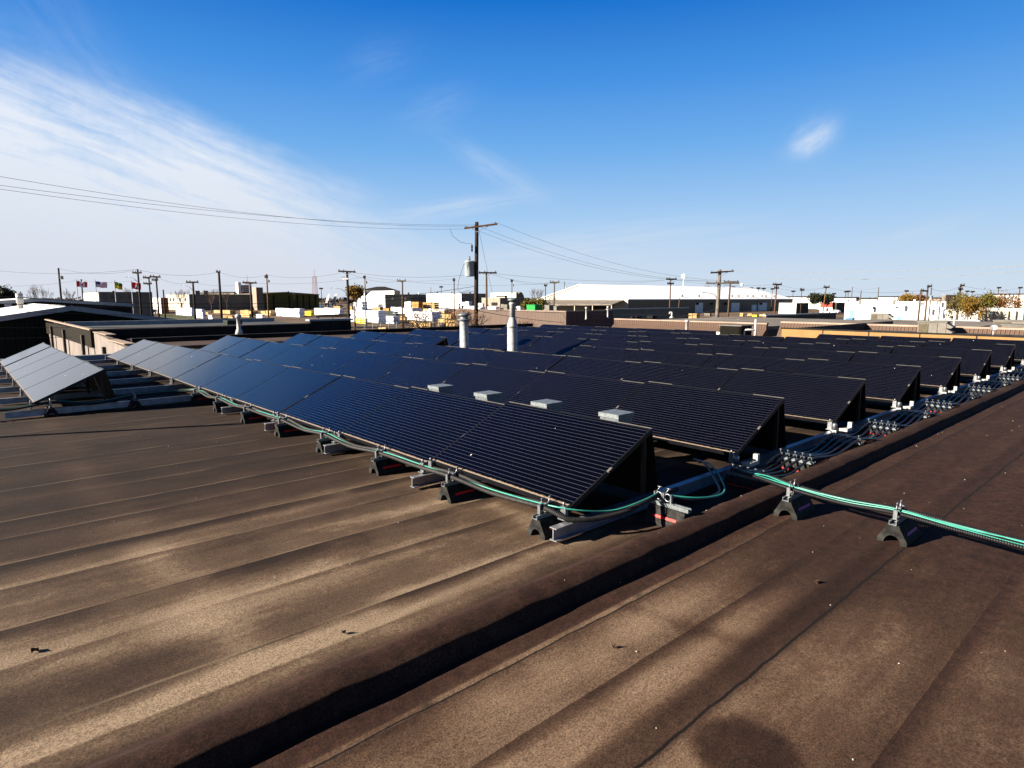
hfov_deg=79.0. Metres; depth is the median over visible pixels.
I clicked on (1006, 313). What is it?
panelled building
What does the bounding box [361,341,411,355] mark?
solar panel
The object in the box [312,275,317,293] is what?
lattice mast
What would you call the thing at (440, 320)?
lumber stack
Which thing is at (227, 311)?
lumber stack
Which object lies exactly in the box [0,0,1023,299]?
sky
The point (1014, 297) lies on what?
building
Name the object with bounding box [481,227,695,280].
overhead wire
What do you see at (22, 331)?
green shed
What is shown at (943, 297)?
grey rear block
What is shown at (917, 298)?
autumn tree
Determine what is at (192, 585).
roof deck
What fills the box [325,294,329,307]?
dish antenna
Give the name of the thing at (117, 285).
flag pole
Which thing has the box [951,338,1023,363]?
solar panel
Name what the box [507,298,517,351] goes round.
chimney pipe
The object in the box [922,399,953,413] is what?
cable support block
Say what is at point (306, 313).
lumber stack
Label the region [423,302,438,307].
lumber stack
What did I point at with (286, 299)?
green striped hall
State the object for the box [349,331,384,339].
solar panel
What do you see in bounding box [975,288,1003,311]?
autumn tree
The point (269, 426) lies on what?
mounting rail
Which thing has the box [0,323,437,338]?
overhead wire
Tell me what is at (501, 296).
building
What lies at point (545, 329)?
solar panel
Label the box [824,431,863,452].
cable support block
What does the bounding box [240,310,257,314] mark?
lumber stack
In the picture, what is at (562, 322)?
overhead wire
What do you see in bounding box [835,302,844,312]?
dark lean to
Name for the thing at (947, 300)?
bare tree
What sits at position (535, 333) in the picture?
solar panel
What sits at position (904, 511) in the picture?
teal cable
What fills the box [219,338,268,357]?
solar panel
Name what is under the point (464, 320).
chimney pipe
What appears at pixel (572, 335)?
solar panel
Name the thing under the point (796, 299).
building
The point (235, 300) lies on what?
long dark warehouse
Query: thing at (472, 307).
lumber stack
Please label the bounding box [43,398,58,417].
conduit support block
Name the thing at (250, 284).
utility pole
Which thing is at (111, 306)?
brown shed
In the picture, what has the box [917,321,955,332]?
rooftop unit
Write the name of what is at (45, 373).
solar panel
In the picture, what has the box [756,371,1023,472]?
power cable
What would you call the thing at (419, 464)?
teal cable
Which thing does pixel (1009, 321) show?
rooftop unit
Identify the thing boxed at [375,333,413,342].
solar panel
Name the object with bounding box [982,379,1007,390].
cable support block
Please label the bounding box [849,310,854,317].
door
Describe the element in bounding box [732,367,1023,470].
power cable
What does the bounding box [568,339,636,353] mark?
solar panel
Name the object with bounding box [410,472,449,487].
mounting rail
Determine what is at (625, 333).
solar panel
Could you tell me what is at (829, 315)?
brick end building
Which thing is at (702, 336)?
solar panel
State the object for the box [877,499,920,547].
conduit support block
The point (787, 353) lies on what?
solar panel
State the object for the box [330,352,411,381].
solar panel
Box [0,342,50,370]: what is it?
solar panel
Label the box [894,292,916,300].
autumn tree
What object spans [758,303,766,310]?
loading door
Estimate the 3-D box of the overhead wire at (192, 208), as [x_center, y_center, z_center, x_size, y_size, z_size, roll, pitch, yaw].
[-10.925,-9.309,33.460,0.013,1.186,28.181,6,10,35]
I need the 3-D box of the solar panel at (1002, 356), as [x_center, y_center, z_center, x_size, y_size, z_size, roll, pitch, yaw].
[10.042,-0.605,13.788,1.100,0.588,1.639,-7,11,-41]
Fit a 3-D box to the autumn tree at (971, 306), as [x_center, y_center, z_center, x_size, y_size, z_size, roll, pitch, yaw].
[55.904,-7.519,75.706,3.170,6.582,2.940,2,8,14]
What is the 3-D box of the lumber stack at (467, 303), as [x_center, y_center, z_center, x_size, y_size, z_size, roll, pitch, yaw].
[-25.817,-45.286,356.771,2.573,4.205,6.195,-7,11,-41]
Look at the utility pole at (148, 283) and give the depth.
113.67 m
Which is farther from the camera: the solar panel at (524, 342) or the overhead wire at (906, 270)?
the overhead wire at (906, 270)
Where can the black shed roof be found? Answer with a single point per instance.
(332, 315)
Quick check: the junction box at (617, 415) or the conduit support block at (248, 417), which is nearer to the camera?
the junction box at (617, 415)
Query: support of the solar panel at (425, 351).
on the mounting rail at (59, 410)
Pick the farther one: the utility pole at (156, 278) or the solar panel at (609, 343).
the utility pole at (156, 278)
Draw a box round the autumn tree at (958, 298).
[943,292,982,319]
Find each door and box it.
[695,303,702,312]
[731,303,739,311]
[742,304,747,310]
[751,305,756,310]
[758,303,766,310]
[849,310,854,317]
[866,310,871,318]
[884,311,895,319]
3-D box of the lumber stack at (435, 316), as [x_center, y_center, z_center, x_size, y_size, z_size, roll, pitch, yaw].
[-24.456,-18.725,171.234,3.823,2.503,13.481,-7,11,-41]
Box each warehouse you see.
[166,294,252,309]
[534,284,792,312]
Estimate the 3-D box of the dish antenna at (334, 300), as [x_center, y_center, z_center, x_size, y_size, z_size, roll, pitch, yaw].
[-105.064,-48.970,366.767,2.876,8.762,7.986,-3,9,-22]
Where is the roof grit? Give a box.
[42,406,1021,760]
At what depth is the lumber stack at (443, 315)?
186.12 m
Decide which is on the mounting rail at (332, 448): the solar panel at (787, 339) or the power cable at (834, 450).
the solar panel at (787, 339)
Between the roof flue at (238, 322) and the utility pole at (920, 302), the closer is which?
the roof flue at (238, 322)
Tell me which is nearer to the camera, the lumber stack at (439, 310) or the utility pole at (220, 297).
the utility pole at (220, 297)
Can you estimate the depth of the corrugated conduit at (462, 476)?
5.95 m
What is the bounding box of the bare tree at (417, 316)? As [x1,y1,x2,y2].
[396,297,491,327]
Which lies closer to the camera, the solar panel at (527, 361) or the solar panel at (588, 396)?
the solar panel at (588, 396)
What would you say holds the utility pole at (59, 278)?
on the ground
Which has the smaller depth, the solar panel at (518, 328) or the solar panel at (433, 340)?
the solar panel at (433, 340)
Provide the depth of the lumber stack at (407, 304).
355.45 m
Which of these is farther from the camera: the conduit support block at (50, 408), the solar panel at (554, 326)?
the solar panel at (554, 326)
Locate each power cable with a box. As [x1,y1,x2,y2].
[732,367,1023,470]
[750,371,1023,470]
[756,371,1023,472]
[766,373,1023,474]
[766,377,1022,477]
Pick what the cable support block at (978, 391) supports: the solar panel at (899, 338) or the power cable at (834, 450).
the power cable at (834, 450)
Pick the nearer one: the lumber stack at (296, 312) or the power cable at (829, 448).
the power cable at (829, 448)
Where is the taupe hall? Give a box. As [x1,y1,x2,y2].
[456,309,612,326]
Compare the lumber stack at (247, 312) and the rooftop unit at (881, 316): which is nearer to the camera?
the rooftop unit at (881, 316)
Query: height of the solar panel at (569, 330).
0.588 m
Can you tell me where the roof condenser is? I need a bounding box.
[223,320,241,324]
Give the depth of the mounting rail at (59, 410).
9.35 m
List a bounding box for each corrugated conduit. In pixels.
[0,389,678,522]
[8,389,551,506]
[735,469,1023,549]
[736,467,1023,542]
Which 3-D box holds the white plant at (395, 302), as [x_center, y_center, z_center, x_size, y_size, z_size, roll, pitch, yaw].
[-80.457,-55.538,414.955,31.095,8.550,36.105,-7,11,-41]
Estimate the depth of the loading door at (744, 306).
289.75 m
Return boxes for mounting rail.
[0,359,116,368]
[0,364,130,375]
[0,370,148,382]
[0,376,169,392]
[0,384,191,404]
[4,394,216,418]
[221,406,245,413]
[264,421,305,430]
[323,440,370,453]
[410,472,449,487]
[550,364,1023,541]
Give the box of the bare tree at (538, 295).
[530,289,542,299]
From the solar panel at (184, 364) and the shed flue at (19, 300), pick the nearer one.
the solar panel at (184, 364)
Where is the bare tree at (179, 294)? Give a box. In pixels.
[170,288,189,306]
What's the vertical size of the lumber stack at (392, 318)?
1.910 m
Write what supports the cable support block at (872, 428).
on the roof deck
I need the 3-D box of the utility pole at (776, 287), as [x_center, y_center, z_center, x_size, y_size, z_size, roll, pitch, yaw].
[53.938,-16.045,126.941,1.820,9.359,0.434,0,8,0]
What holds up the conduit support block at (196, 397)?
on the roof deck
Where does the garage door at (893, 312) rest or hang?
in the white block building at (898, 310)
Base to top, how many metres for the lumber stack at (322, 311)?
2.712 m
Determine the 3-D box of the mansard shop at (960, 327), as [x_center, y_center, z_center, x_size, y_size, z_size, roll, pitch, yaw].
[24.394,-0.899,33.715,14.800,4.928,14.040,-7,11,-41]
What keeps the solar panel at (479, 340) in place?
on the mounting rail at (81, 384)
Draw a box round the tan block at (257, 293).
[252,287,263,309]
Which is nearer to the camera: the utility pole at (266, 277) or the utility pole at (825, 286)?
the utility pole at (266, 277)
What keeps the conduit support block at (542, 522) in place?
on the roof deck
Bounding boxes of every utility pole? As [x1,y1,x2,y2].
[57,268,63,298]
[128,269,141,314]
[143,276,152,314]
[150,275,160,316]
[163,290,165,317]
[184,280,198,318]
[216,270,222,318]
[242,281,256,317]
[264,274,269,317]
[336,269,355,317]
[354,306,355,329]
[363,275,366,327]
[397,279,405,327]
[452,278,454,318]
[464,222,497,324]
[479,271,496,308]
[550,280,558,305]
[666,277,676,307]
[702,269,738,316]
[723,280,738,316]
[773,282,781,314]
[800,288,804,313]
[822,285,829,312]
[917,288,928,319]
[924,284,932,319]
[928,289,931,319]
[955,283,964,319]
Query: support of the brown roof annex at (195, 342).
on the ground
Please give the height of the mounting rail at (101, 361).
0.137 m
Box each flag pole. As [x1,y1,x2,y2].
[76,280,86,299]
[95,281,106,300]
[114,280,121,301]
[131,282,140,313]
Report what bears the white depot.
on the ground
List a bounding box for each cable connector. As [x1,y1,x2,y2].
[731,453,759,466]
[831,422,852,432]
[896,401,913,409]
[942,386,957,393]
[976,375,989,381]
[1003,367,1014,372]
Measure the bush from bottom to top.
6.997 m
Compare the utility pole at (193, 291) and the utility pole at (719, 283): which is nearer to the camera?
the utility pole at (719, 283)
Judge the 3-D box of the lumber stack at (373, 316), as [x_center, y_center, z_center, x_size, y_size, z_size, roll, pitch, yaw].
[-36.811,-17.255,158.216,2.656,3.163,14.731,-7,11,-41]
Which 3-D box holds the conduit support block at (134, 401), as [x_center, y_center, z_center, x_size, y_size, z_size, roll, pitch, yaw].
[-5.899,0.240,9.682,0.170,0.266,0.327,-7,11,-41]
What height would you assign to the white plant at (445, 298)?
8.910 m
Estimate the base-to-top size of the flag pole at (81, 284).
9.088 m
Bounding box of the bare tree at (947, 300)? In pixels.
[944,292,954,308]
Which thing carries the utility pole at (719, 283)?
on the ground
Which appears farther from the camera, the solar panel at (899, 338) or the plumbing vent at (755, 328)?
the plumbing vent at (755, 328)
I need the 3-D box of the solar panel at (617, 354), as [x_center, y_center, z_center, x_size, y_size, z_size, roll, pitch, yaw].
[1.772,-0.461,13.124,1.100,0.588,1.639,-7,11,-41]
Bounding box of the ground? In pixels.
[154,300,843,329]
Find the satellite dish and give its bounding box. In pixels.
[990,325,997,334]
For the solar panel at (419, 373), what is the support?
on the mounting rail at (269, 426)
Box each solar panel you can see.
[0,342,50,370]
[2,346,60,374]
[6,351,70,382]
[12,355,97,394]
[19,361,116,408]
[104,339,157,360]
[116,342,174,369]
[132,345,195,374]
[149,349,221,383]
[170,354,251,388]
[198,359,289,405]
[201,335,245,352]
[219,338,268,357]
[231,366,340,420]
[239,341,294,361]
[265,345,326,366]
[275,376,407,442]
[282,333,321,345]
[295,348,363,373]
[304,335,346,347]
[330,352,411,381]
[331,338,377,351]
[338,387,504,473]
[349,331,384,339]
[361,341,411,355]
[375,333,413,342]
[375,358,468,389]
[394,343,454,359]
[402,335,447,345]
[408,329,439,335]
[428,402,658,520]
[434,331,470,345]
[435,347,504,364]
[443,363,544,403]
[452,333,502,349]
[456,327,489,332]
[483,329,519,334]
[483,334,542,351]
[486,351,564,371]
[501,326,531,329]
[504,371,643,418]
[517,330,554,336]
[521,336,586,355]
[529,327,562,331]
[540,324,569,328]
[548,356,640,379]
[549,332,592,338]
[560,328,597,333]
[565,345,638,360]
[568,325,601,329]
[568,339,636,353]
[588,334,636,341]
[594,330,635,335]
[599,327,635,330]
[617,381,785,463]
[621,361,737,389]
[627,349,711,366]
[630,341,696,352]
[631,336,686,343]
[632,328,673,332]
[632,331,679,337]
[671,329,715,333]
[675,333,727,339]
[682,338,744,345]
[690,344,768,356]
[701,353,804,372]
[720,368,865,429]
[724,334,783,341]
[741,341,812,349]
[762,347,854,361]
[782,336,849,344]
[795,358,920,407]
[809,343,893,353]
[817,334,879,339]
[848,339,924,348]
[850,351,961,392]
[879,336,950,344]
[891,345,991,380]
[924,341,1015,370]
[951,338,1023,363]
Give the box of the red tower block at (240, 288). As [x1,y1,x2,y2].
[235,282,248,293]
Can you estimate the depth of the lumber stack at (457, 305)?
354.90 m
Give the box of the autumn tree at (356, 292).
[345,283,363,307]
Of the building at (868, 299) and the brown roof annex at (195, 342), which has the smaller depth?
the brown roof annex at (195, 342)
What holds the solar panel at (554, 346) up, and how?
on the mounting rail at (59, 410)
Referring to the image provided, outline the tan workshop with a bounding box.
[482,298,529,308]
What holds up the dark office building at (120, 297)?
on the ground
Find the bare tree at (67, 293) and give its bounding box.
[63,288,74,299]
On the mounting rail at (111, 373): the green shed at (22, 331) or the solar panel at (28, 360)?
the solar panel at (28, 360)
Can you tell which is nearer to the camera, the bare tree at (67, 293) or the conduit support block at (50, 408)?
the conduit support block at (50, 408)
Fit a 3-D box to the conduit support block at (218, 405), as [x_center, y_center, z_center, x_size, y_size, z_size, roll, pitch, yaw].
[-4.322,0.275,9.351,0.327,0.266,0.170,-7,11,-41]
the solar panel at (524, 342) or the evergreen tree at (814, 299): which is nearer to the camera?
the solar panel at (524, 342)
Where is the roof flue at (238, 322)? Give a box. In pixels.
[235,314,242,333]
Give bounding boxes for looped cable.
[666,458,720,500]
[673,461,724,498]
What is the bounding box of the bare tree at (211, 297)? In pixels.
[204,289,218,312]
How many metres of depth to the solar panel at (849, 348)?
13.67 m
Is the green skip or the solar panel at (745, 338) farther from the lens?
the green skip
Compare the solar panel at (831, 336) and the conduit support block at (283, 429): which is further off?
the solar panel at (831, 336)
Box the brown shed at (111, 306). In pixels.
[0,298,133,312]
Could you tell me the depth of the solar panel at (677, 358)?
11.95 m
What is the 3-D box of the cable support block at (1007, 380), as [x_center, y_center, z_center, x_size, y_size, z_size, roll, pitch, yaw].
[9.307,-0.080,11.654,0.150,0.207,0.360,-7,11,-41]
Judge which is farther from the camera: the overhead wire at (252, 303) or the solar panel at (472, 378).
the overhead wire at (252, 303)
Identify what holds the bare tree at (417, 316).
on the ground
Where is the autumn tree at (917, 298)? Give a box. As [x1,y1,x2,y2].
[912,293,925,300]
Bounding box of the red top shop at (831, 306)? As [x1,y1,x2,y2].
[820,302,836,312]
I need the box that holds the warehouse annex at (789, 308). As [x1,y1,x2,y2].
[779,303,808,313]
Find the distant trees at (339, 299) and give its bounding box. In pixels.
[23,297,977,302]
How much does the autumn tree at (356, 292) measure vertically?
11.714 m
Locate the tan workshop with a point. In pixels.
(498, 302)
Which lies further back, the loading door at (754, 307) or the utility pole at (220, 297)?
the loading door at (754, 307)
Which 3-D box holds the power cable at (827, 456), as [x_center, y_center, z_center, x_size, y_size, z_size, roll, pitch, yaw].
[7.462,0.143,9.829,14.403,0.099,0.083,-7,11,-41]
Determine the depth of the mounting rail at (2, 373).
15.14 m
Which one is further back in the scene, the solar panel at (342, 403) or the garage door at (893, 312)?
the garage door at (893, 312)
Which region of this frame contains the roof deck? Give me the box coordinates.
[0,359,1023,767]
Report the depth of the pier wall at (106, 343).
21.02 m
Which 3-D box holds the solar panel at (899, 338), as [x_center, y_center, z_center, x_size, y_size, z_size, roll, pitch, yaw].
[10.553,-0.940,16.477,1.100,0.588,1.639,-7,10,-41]
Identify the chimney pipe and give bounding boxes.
[457,313,470,347]
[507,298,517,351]
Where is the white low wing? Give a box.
[942,309,977,319]
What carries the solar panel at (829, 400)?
on the mounting rail at (564, 530)
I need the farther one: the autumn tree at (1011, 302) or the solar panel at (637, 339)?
the autumn tree at (1011, 302)
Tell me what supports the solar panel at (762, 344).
on the mounting rail at (332, 448)
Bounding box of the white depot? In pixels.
[490,293,517,297]
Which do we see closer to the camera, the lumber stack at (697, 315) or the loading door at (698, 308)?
the lumber stack at (697, 315)
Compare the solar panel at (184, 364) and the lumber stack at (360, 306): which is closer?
the solar panel at (184, 364)
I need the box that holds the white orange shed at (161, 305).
[152,298,168,313]
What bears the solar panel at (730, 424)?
on the mounting rail at (564, 530)
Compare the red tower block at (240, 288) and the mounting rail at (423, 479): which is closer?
the mounting rail at (423, 479)
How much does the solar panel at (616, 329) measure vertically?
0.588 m
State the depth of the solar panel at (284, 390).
8.64 m
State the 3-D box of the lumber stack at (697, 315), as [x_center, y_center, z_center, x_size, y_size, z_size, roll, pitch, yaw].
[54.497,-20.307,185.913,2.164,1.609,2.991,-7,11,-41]
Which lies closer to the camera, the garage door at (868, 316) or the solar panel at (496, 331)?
the solar panel at (496, 331)
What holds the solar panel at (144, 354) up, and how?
on the mounting rail at (111, 373)
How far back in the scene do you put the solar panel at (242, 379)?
9.91 m
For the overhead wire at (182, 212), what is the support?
attached to the utility pole at (471, 268)
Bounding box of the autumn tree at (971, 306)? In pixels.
[959,295,986,319]
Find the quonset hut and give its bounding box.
[503,292,523,297]
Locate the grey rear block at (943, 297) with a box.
[942,295,955,308]
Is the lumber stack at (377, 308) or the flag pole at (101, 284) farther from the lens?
the lumber stack at (377, 308)
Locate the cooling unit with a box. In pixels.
[719,324,752,334]
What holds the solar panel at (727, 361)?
on the mounting rail at (423, 479)
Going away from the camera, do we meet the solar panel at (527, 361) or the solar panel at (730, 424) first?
the solar panel at (730, 424)
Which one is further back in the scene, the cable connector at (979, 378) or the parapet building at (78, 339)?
the parapet building at (78, 339)
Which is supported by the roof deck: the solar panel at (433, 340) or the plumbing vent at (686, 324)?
the plumbing vent at (686, 324)
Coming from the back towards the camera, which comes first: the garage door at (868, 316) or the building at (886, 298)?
the building at (886, 298)
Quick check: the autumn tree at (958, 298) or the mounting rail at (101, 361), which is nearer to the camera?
the mounting rail at (101, 361)
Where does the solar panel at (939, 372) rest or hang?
on the roof deck
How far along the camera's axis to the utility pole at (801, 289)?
237.45 m
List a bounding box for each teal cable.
[0,389,658,511]
[735,467,1023,545]
[742,470,1023,542]
[745,471,1023,541]
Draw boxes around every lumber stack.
[176,308,193,315]
[196,309,205,318]
[214,310,235,313]
[223,315,234,317]
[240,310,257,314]
[261,311,275,315]
[275,308,304,316]
[305,311,313,315]
[314,308,343,314]
[350,310,386,322]
[354,302,367,309]
[356,318,370,323]
[367,304,382,308]
[372,307,382,309]
[386,311,398,315]
[386,316,398,323]
[391,307,421,313]
[405,302,411,307]
[405,311,442,320]
[411,302,422,307]
[413,322,434,327]
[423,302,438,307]
[423,309,450,312]
[438,319,454,325]
[442,314,452,318]
[451,303,460,308]
[462,301,471,308]
[463,306,484,308]
[501,304,509,309]
[689,313,699,317]
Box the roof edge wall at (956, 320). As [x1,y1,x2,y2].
[934,319,982,321]
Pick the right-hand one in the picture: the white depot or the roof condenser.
the white depot
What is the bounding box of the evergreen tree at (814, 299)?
[805,292,822,312]
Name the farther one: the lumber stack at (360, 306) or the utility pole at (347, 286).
the lumber stack at (360, 306)
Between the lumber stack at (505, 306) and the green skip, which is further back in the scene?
the lumber stack at (505, 306)
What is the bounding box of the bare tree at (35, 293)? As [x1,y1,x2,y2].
[25,283,51,298]
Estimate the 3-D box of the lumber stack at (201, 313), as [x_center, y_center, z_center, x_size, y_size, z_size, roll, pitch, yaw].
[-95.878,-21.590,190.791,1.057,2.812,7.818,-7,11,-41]
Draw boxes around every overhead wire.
[0,176,406,225]
[0,185,417,224]
[0,286,473,303]
[0,291,473,307]
[0,316,468,327]
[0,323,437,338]
[2,189,392,228]
[2,297,470,315]
[6,269,135,273]
[474,229,684,280]
[478,309,627,314]
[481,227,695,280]
[481,309,715,322]
[498,223,720,280]
[721,266,1012,271]
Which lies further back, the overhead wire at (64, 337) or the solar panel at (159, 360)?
the overhead wire at (64, 337)
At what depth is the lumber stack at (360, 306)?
330.93 m
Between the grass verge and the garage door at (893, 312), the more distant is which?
the grass verge
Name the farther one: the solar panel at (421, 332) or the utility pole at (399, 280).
the utility pole at (399, 280)
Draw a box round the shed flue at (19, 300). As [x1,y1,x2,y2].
[15,293,23,308]
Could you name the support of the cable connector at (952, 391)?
attached to the mounting rail at (564, 530)
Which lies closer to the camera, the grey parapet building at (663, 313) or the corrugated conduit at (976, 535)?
the corrugated conduit at (976, 535)
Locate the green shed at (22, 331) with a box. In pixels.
[0,303,176,358]
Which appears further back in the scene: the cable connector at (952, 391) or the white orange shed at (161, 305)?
the white orange shed at (161, 305)
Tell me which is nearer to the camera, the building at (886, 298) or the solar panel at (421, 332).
the solar panel at (421, 332)
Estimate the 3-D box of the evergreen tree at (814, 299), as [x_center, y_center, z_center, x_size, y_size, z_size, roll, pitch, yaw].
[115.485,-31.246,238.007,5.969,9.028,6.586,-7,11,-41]
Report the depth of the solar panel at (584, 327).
25.23 m
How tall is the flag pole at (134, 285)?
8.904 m
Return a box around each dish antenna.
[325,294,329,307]
[332,294,336,305]
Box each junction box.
[428,383,453,394]
[474,390,502,402]
[531,399,562,410]
[598,409,633,423]
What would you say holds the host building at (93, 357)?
on the ground
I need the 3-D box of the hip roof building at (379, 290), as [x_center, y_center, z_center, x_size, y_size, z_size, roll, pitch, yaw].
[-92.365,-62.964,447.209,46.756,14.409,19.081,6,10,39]
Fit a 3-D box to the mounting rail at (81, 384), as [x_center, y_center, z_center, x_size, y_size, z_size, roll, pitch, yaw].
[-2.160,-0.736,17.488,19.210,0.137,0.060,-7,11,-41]
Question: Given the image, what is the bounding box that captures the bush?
[518,296,550,309]
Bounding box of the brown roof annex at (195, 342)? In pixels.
[120,323,533,348]
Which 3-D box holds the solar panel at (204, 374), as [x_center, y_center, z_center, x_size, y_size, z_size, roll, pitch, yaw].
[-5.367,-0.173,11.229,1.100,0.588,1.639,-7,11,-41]
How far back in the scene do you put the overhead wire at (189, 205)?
27.81 m
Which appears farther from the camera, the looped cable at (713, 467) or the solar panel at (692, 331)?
the solar panel at (692, 331)
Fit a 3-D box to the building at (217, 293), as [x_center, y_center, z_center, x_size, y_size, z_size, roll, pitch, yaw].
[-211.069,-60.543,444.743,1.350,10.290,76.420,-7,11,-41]
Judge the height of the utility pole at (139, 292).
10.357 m
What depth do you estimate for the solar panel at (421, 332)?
22.05 m
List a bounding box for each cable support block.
[724,464,767,491]
[772,448,815,472]
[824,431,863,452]
[862,418,898,437]
[896,407,929,424]
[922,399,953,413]
[946,390,974,403]
[965,384,991,396]
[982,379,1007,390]
[996,374,1020,383]
[1009,369,1023,378]
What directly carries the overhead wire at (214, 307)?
attached to the utility pole at (471, 268)
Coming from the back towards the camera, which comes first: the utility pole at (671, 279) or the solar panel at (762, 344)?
the utility pole at (671, 279)
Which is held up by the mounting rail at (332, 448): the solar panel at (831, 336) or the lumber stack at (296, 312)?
the solar panel at (831, 336)
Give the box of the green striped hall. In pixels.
[244,292,319,309]
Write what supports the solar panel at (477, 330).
on the mounting rail at (2, 373)
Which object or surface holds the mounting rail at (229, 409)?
on the roof deck
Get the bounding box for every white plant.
[357,294,425,307]
[426,293,485,307]
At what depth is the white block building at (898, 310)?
156.80 m
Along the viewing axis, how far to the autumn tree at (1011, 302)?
86.94 m
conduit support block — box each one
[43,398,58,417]
[127,391,142,408]
[191,386,213,403]
[213,393,235,412]
[240,403,266,423]
[274,414,303,437]
[316,427,345,454]
[369,444,405,475]
[438,466,479,503]
[527,495,571,539]
[644,486,691,526]
[774,479,814,520]
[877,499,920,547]
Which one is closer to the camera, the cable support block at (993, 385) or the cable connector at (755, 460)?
the cable connector at (755, 460)
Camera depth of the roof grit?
4.24 m
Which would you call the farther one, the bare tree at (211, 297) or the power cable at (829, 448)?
the bare tree at (211, 297)
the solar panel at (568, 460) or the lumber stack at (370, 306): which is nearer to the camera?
the solar panel at (568, 460)
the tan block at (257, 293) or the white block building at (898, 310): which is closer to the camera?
the white block building at (898, 310)
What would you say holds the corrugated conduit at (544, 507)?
on the roof deck
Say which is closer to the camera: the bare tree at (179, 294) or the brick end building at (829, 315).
the brick end building at (829, 315)
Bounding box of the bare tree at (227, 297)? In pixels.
[221,291,230,309]
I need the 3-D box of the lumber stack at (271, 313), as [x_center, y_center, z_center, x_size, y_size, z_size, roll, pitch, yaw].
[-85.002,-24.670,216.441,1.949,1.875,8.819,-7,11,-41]
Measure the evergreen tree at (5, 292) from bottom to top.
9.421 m
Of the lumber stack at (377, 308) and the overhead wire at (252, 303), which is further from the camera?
the lumber stack at (377, 308)
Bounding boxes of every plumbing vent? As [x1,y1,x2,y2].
[685,320,688,329]
[743,319,756,335]
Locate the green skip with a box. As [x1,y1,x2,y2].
[526,305,541,309]
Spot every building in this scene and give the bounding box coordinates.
[0,354,110,364]
[45,318,352,354]
[83,292,153,314]
[200,292,235,294]
[364,287,399,293]
[496,295,506,297]
[606,307,688,324]
[762,312,836,335]
[781,321,1023,340]
[785,296,817,308]
[818,297,858,308]
[844,301,954,319]
[861,298,876,300]
[878,296,899,300]
[924,297,941,300]
[978,307,1023,321]
[994,294,1023,306]
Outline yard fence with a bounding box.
[358,320,437,329]
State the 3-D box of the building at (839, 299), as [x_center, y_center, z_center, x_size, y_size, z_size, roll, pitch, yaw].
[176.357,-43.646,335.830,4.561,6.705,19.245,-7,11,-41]
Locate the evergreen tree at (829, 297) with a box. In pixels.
[820,292,835,308]
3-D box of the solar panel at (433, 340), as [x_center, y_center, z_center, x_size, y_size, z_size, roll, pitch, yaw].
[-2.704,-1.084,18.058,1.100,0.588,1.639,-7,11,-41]
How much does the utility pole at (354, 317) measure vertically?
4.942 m
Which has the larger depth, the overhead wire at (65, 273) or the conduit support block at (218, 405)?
the overhead wire at (65, 273)
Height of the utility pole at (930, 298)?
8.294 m
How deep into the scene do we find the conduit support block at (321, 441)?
6.64 m
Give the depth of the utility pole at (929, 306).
148.81 m
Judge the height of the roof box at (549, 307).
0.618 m
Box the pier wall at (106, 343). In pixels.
[93,331,134,353]
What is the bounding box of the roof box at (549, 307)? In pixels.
[544,305,553,310]
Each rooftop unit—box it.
[870,313,893,319]
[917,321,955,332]
[992,319,1023,323]
[1001,324,1023,327]
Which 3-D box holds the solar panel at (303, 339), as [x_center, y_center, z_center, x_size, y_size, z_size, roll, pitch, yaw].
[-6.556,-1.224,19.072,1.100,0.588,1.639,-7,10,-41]
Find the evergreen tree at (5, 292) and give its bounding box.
[0,284,20,298]
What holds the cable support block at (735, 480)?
on the roof deck
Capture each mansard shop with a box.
[612,317,848,335]
[777,319,1023,336]
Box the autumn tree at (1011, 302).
[995,290,1023,307]
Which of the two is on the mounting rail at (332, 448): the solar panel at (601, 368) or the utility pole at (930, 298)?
the solar panel at (601, 368)
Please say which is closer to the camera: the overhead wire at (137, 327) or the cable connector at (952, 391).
the cable connector at (952, 391)
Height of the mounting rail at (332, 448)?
0.131 m
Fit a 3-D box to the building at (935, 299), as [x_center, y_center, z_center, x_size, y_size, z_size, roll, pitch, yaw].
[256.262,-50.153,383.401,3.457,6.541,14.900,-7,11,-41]
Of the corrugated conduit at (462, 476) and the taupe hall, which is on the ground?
the taupe hall
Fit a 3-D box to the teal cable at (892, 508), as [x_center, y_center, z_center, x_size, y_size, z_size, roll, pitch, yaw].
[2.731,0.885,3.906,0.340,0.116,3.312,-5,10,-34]
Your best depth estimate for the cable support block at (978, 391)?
10.18 m
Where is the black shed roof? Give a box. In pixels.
[316,314,350,318]
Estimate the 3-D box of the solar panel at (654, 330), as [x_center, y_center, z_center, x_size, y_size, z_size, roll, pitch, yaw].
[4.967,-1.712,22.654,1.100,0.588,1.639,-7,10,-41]
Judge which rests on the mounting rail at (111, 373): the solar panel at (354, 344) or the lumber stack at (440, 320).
the solar panel at (354, 344)
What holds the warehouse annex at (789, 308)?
on the ground
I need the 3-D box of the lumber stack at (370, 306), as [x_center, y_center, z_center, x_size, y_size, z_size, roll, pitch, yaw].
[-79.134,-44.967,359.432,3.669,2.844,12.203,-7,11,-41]
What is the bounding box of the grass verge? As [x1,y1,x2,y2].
[160,314,193,318]

